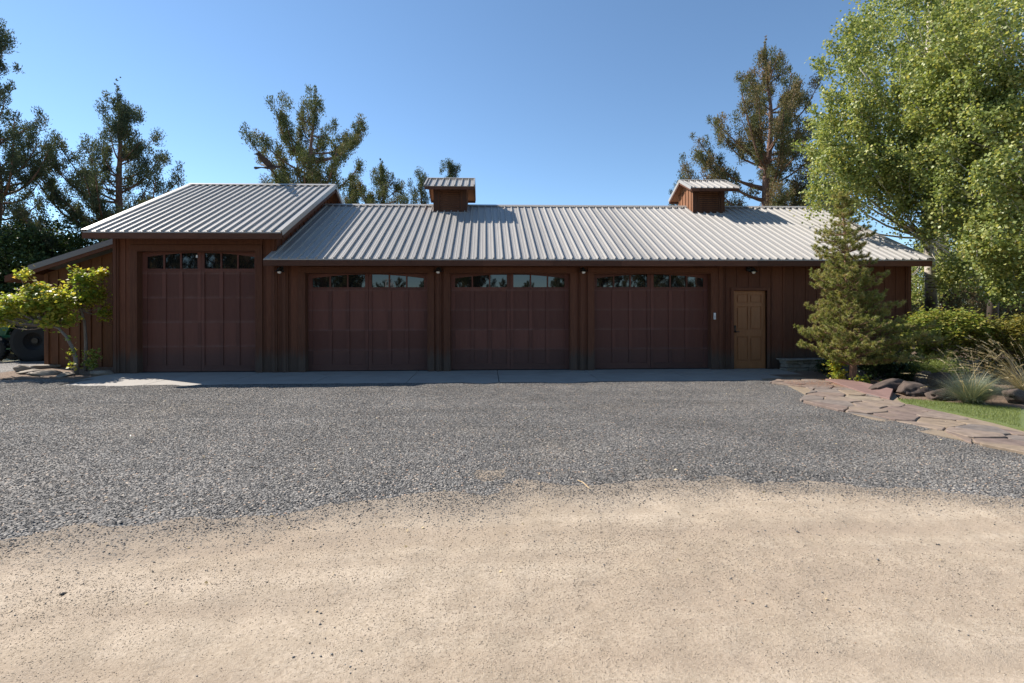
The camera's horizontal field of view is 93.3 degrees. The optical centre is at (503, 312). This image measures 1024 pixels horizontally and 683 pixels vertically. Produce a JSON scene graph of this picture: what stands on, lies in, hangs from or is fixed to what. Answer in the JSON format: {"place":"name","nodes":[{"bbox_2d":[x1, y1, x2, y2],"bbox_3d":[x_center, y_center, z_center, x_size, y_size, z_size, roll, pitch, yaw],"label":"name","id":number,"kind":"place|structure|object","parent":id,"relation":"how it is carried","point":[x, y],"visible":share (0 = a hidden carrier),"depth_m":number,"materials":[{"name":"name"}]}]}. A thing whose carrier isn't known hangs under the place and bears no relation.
{"place":"outdoors","nodes":[
{"label":"outdoors","id":0,"kind":"place"},
{"bbox_2d":[0,359,18,361],"bbox_3d":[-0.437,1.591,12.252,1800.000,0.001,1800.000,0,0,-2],"label":"ground","id":1,"kind":"structure","parent":0,"point":[5,360],"depth_m":16.33,"materials":[{"name":"grey concrete"}]},
{"bbox_2d":[0,207,66,323],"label":"leafy tree","id":2,"kind":"object","parent":1,"relation":"on","point":[17,237],"visible":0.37,"depth_m":19.29,"materials":[{"name":"green plant"}]},
{"bbox_2d":[0,18,71,295],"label":"juniper tree","id":3,"kind":"object","parent":1,"relation":"on","point":[13,159],"visible":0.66,"depth_m":20.57,"materials":[{"name":"green plant"}]},
{"bbox_2d":[2,204,101,262],"bbox_3d":[-19.734,-1.536,21.345,6.440,6.287,4.526,0,0,-2],"label":"leafy tree","id":4,"kind":"object","parent":1,"relation":"on","point":[74,242],"visible":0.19,"depth_m":20.86,"materials":[{"name":"green plant"}]},
{"bbox_2d":[1,77,186,255],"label":"juniper tree","id":5,"kind":"object","parent":1,"relation":"on","point":[91,182],"visible":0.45,"depth_m":22.27,"materials":[{"name":"green plant"}]},
{"bbox_2d":[238,83,370,191],"bbox_3d":[-9.864,-4.955,24.348,5.780,13.229,6.083,0,0,-2],"label":"juniper tree","id":6,"kind":"object","parent":1,"relation":"on","point":[311,162],"visible":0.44,"depth_m":23.60,"materials":[{"name":"green plant"}]},
{"bbox_2d":[340,178,375,203],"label":"juniper tree","id":7,"kind":"object","parent":1,"relation":"on","point":[352,194],"visible":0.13,"depth_m":30.76,"materials":[{"name":"green plant"}]},
{"bbox_2d":[340,158,422,203],"bbox_3d":[-7.665,-3.846,28.903,6.320,10.977,6.058,0,0,-2],"label":"juniper tree","id":8,"kind":"object","parent":1,"relation":"on","point":[384,185],"visible":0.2,"depth_m":28.54,"materials":[{"name":"green plant"}]},
{"bbox_2d":[405,166,429,203],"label":"juniper tree","id":9,"kind":"object","parent":1,"relation":"on","point":[422,178],"visible":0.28,"depth_m":31.87,"materials":[{"name":"green plant"}]},
{"bbox_2d":[438,157,461,177],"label":"juniper tree","id":10,"kind":"object","parent":1,"relation":"on","point":[452,172],"visible":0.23,"depth_m":33.02,"materials":[{"name":"green plant"}]},
{"bbox_2d":[677,35,852,205],"bbox_3d":[12.591,-6.198,24.444,7.461,15.580,7.599,0,0,-2],"label":"juniper tree","id":11,"kind":"object","parent":1,"relation":"on","point":[791,101],"visible":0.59,"depth_m":23.47,"materials":[{"name":"green plant"}]},
{"bbox_2d":[913,243,1018,311],"bbox_3d":[32.206,-1.866,32.814,10.407,7.677,7.975,0,0,16],"label":"juniper tree","id":12,"kind":"object","parent":1,"relation":"on","point":[960,294],"visible":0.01,"depth_m":33.35,"materials":[{"name":"green plant"}]},
{"bbox_2d":[910,242,1023,335],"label":"juniper tree","id":13,"kind":"object","parent":1,"relation":"on","point":[952,302],"visible":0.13,"depth_m":20.78,"materials":[{"name":"green plant"}]},
{"bbox_2d":[917,253,1023,317],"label":"juniper tree","id":14,"kind":"object","parent":1,"relation":"on","point":[971,293],"visible":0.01,"depth_m":25.42,"materials":[{"name":"green plant"}]},
{"bbox_2d":[0,367,112,379],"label":"flower bed soil","id":15,"kind":"structure","parent":0,"point":[13,375],"depth_m":11.57,"materials":[{"name":"brown soil"}]},
{"bbox_2d":[13,365,31,371],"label":"rock","id":16,"kind":"object","parent":15,"relation":"on","point":[18,368],"visible":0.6,"depth_m":12.33,"materials":[{"name":"grey stone"}]},
{"bbox_2d":[16,369,40,373],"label":"rock","id":17,"kind":"object","parent":15,"relation":"on","point":[27,371],"visible":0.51,"depth_m":11.80,"materials":[{"name":"grey stone"}]},
{"bbox_2d":[0,266,84,374],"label":"young tree","id":18,"kind":"object","parent":15,"relation":"on","point":[30,306],"visible":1,"depth_m":11.58,"materials":[{"name":"green plant"}]},
{"bbox_2d":[26,370,63,375],"bbox_3d":[-10.977,1.482,11.601,0.717,0.186,0.296,0,0,-28],"label":"rock","id":19,"kind":"object","parent":15,"relation":"on","point":[45,372],"visible":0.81,"depth_m":11.53,"materials":[{"name":"grey stone"}]},
{"bbox_2d":[29,364,60,368],"bbox_3d":[-12.424,1.492,13.060,0.294,0.173,0.886,0,0,33],"label":"rock","id":20,"kind":"object","parent":15,"relation":"on","point":[41,366],"visible":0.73,"depth_m":13.00,"materials":[{"name":"grey stone"}]},
{"bbox_2d":[55,372,75,376],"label":"rock","id":21,"kind":"object","parent":15,"relation":"on","point":[64,374],"visible":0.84,"depth_m":11.36,"materials":[{"name":"grey stone"}]},
{"bbox_2d":[62,335,81,370],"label":"sucker shoots","id":22,"kind":"object","parent":15,"relation":"on","point":[70,353],"visible":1,"depth_m":11.63,"materials":[{"name":"green plant"}]},
{"bbox_2d":[61,264,112,370],"bbox_3d":[-10.742,0.157,12.485,1.364,2.759,1.046,0,0,-2],"label":"young tree","id":23,"kind":"object","parent":15,"relation":"on","point":[92,295],"visible":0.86,"depth_m":12.38,"materials":[{"name":"green plant"}]},
{"bbox_2d":[79,348,102,372],"bbox_3d":[-10.259,1.215,12.111,0.536,0.640,0.530,0,0,-2],"label":"plant","id":24,"kind":"object","parent":15,"relation":"on","point":[92,365],"visible":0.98,"depth_m":12.10,"materials":[{"name":"green plant"}]},
{"bbox_2d":[89,370,113,375],"bbox_3d":[-9.705,1.494,11.672,0.266,0.192,0.490,0,0,21],"label":"rock","id":25,"kind":"object","parent":15,"relation":"on","point":[101,372],"visible":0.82,"depth_m":11.60,"materials":[{"name":"grey stone"}]},
{"bbox_2d":[254,152,280,169],"bbox_3d":[-7.947,-4.871,15.808,0.884,0.394,0.898,0,0,27],"label":"bird","id":26,"kind":"object","parent":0,"point":[267,163],"visible":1,"depth_m":15.74},
{"bbox_2d":[60,368,798,385],"bbox_3d":[-1.310,1.543,11.490,16.888,0.120,2.460,0,0,-2],"label":"concrete apron","id":27,"kind":"object","parent":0,"point":[323,377],"visible":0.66,"depth_m":11.22,"materials":[{"name":"grey concrete"}]},
{"bbox_2d":[4,177,932,373],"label":"garage building","id":28,"kind":"structure","parent":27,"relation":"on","point":[239,277],"depth_m":12.44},
{"bbox_2d":[143,252,254,371],"bbox_3d":[-7.603,-0.013,12.184,2.860,3.005,0.060,0,0,-2],"label":"garage door","id":29,"kind":"structure","parent":28,"relation":"in","point":[190,288],"depth_m":12.17,"materials":[{"name":"brown wood"}]},
{"bbox_2d":[308,274,427,370],"bbox_3d":[-3.435,0.246,12.334,3.030,2.465,0.060,0,0,-2],"label":"garage door","id":30,"kind":"structure","parent":28,"relation":"in","point":[349,327],"depth_m":12.32,"materials":[{"name":"brown wood"}]},
{"bbox_2d":[451,274,568,369],"bbox_3d":[0.172,0.237,12.464,3.040,2.465,0.060,0,0,-2],"label":"garage door","id":31,"kind":"structure","parent":28,"relation":"in","point":[496,319],"depth_m":12.45,"materials":[{"name":"brown wood"}]},
{"bbox_2d":[594,274,707,368],"bbox_3d":[3.820,0.228,12.596,3.020,2.465,0.060,0,0,-2],"label":"garage door","id":32,"kind":"structure","parent":28,"relation":"in","point":[641,320],"depth_m":12.58,"materials":[{"name":"brown wood"}]},
{"bbox_2d":[734,291,765,368],"bbox_3d":[6.374,0.453,12.542,0.872,2.018,0.110,0,0,-2],"label":"entry door","id":33,"kind":"structure","parent":28,"relation":"in","point":[749,306],"depth_m":12.55,"materials":[{"name":"brown wood"}]},
{"bbox_2d":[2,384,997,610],"bbox_3d":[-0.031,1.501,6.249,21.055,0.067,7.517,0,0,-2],"label":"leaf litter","id":34,"kind":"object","parent":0,"point":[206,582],"visible":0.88,"depth_m":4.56,"materials":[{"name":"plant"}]},
{"bbox_2d":[0,469,1023,682],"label":"dirt road","id":35,"kind":"structure","parent":0,"point":[240,661],"depth_m":2.62,"materials":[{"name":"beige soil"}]},
{"bbox_2d":[2,482,1022,681],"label":"pebbles","id":36,"kind":"object","parent":35,"relation":"on","point":[62,593],"visible":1,"depth_m":2.74,"materials":[{"name":"stone"}]},
{"bbox_2d":[0,360,1023,539],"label":"gravel drive","id":37,"kind":"structure","parent":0,"point":[8,367],"depth_m":5.27,"materials":[{"name":"grey gravel"}]},
{"bbox_2d":[0,317,43,361],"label":"tractor","id":38,"kind":"object","parent":37,"relation":"on","point":[23,345],"visible":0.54,"depth_m":15.07,"materials":[{"name":"metal"}]},
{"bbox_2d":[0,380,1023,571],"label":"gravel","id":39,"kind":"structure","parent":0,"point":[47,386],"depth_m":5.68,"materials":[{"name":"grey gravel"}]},
{"bbox_2d":[0,0,1023,306],"label":"sky","id":40,"kind":"structure","parent":0,"point":[537,102],"materials":[{"name":"blue"}]},
{"bbox_2d":[806,177,867,226],"bbox_3d":[19.516,-3.272,28.965,4.017,9.705,4.591,0,0,-2],"label":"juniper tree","id":41,"kind":"object","parent":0,"point":[827,206],"visible":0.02,"depth_m":27.94,"materials":[{"name":"green plant"}]},
{"bbox_2d":[763,377,1023,454],"bbox_3d":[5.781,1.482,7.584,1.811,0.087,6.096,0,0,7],"label":"flagstone path","id":42,"kind":"structure","parent":0,"point":[979,433],"depth_m":6.93,"materials":[{"name":"beige stone"}]},
{"bbox_2d":[775,378,846,390],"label":"fallen needles","id":43,"kind":"object","parent":42,"relation":"on","point":[829,386],"visible":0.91,"depth_m":9.72,"materials":[{"name":"brown plant"}]},
{"bbox_2d":[825,379,892,399],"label":"edging slab","id":44,"kind":"structure","parent":42,"relation":"on","point":[884,393],"depth_m":9.06,"materials":[{"name":"beige stone"}]},
{"bbox_2d":[774,347,1023,408],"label":"garden soil","id":45,"kind":"structure","parent":0,"point":[820,375],"depth_m":10.71,"materials":[{"name":"brown soil"}]},
{"bbox_2d":[668,171,688,205],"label":"juniper tree","id":46,"kind":"object","parent":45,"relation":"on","point":[675,185],"visible":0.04,"depth_m":32.72,"materials":[{"name":"green plant"}]},
{"bbox_2d":[812,358,841,373],"bbox_3d":[7.751,1.289,11.540,0.683,0.425,0.678,0,0,-2],"label":"leafy plant","id":47,"kind":"object","parent":45,"relation":"on","point":[820,366],"visible":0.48,"depth_m":11.52,"materials":[{"name":"green plant"}]},
{"bbox_2d":[822,357,848,378],"bbox_3d":[7.239,1.232,10.505,0.588,0.566,0.515,0,0,-35],"label":"leafy plant","id":48,"kind":"object","parent":45,"relation":"on","point":[834,374],"visible":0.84,"depth_m":10.46,"materials":[{"name":"green plant"}]},
{"bbox_2d":[776,357,933,370],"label":"stone wall","id":49,"kind":"structure","parent":45,"relation":"on","point":[796,364],"depth_m":12.12,"materials":[{"name":"grey stone"}]},
{"bbox_2d":[849,373,881,383],"bbox_3d":[7.316,1.360,9.783,0.552,0.243,0.271,0,0,39],"label":"leafy plant","id":50,"kind":"object","parent":45,"relation":"on","point":[861,379],"visible":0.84,"depth_m":9.79,"materials":[{"name":"green plant"}]},
{"bbox_2d":[792,190,953,379],"bbox_3d":[7.637,-0.541,10.314,2.588,4.072,2.450,0,0,19],"label":"young pine","id":51,"kind":"object","parent":45,"relation":"on","point":[841,331],"visible":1,"depth_m":9.86,"materials":[{"name":"green plant"}]},
{"bbox_2d":[868,378,904,391],"bbox_3d":[7.228,1.418,9.122,1.107,0.324,0.433,0,0,-17],"label":"boulder","id":52,"kind":"object","parent":45,"relation":"on","point":[893,383],"visible":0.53,"depth_m":8.96,"materials":[{"name":"grey stone"}]},
{"bbox_2d":[847,344,929,381],"bbox_3d":[8.411,1.075,10.648,1.668,0.880,1.289,0,0,-2],"label":"leafy plant","id":53,"kind":"object","parent":45,"relation":"on","point":[890,370],"visible":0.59,"depth_m":10.42,"materials":[{"name":"green plant"}]},
{"bbox_2d":[789,0,1015,361],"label":"aspen tree","id":54,"kind":"object","parent":45,"relation":"on","point":[866,155],"visible":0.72,"depth_m":13.59,"materials":[{"name":"green plant"}]},
{"bbox_2d":[896,381,929,396],"bbox_3d":[7.452,1.442,8.806,0.469,0.343,0.938,0,0,39],"label":"boulder","id":55,"kind":"object","parent":45,"relation":"on","point":[909,388],"visible":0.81,"depth_m":8.57,"materials":[{"name":"grey stone"}]},
{"bbox_2d":[913,370,931,383],"bbox_3d":[8.688,1.396,10.030,0.442,0.374,0.287,0,0,-2],"label":"boulder","id":56,"kind":"object","parent":45,"relation":"on","point":[922,380],"visible":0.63,"depth_m":9.95,"materials":[{"name":"grey stone"}]},
{"bbox_2d":[840,0,1023,337],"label":"aspen tree","id":57,"kind":"object","parent":45,"relation":"on","point":[990,310],"visible":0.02,"depth_m":17.20,"materials":[{"name":"green plant"}]},
{"bbox_2d":[904,354,970,380],"bbox_3d":[9.158,1.145,10.383,1.530,0.737,1.165,0,0,-2],"label":"shrub","id":58,"kind":"object","parent":45,"relation":"on","point":[936,366],"visible":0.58,"depth_m":10.18,"materials":[{"name":"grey plant"}]},
{"bbox_2d":[926,372,951,389],"bbox_3d":[8.501,1.373,9.403,0.341,0.448,0.523,0,0,-2],"label":"boulder","id":59,"kind":"object","parent":45,"relation":"on","point":[934,382],"visible":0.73,"depth_m":9.31,"materials":[{"name":"grey stone"}]},
{"bbox_2d":[877,303,1003,368],"bbox_3d":[9.979,0.646,10.835,2.630,1.706,1.658,0,0,-2],"label":"hedge shrub","id":60,"kind":"object","parent":45,"relation":"on","point":[958,328],"visible":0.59,"depth_m":10.64,"materials":[{"name":"green plant"}]},
{"bbox_2d":[924,388,957,400],"bbox_3d":[7.510,1.446,8.310,0.422,0.301,0.771,0,0,31],"label":"boulder","id":61,"kind":"object","parent":45,"relation":"on","point":[933,395],"visible":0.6,"depth_m":8.11,"materials":[{"name":"grey stone"}]},
{"bbox_2d":[879,0,1023,314],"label":"aspen tree","id":62,"kind":"object","parent":45,"relation":"on","point":[959,72],"visible":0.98,"depth_m":11.28,"materials":[{"name":"green plant"}]},
{"bbox_2d":[904,349,1023,404],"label":"ornamental grass","id":63,"kind":"object","parent":45,"relation":"on","point":[970,390],"depth_m":7.71,"materials":[{"name":"plant"}]},
{"bbox_2d":[959,308,1023,377],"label":"hedge shrub","id":64,"kind":"object","parent":45,"relation":"on","point":[1014,329],"visible":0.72,"depth_m":10.63,"materials":[{"name":"green plant"}]},
{"bbox_2d":[1001,388,1023,403],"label":"boulder","id":65,"kind":"object","parent":45,"relation":"on","point":[1018,394],"visible":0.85,"depth_m":7.78,"materials":[{"name":"grey stone"}]},
{"bbox_2d":[898,399,1023,430],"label":"lawn","id":66,"kind":"structure","parent":0,"point":[1013,426],"depth_m":7.07,"materials":[{"name":"green plant"}]},
{"bbox_2d":[953,347,984,378],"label":"ornamental grass","id":67,"kind":"object","parent":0,"point":[966,369],"depth_m":10.79,"materials":[{"name":"plant"}]},
{"bbox_2d":[936,332,1023,390],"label":"ornamental grass","id":68,"kind":"object","parent":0,"point":[1017,384],"depth_m":8.42,"materials":[{"name":"plant"}]},
{"bbox_2d":[955,349,1015,378],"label":"ornamental grass","id":69,"kind":"object","parent":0,"point":[996,373],"depth_m":10.79,"materials":[{"name":"plant"}]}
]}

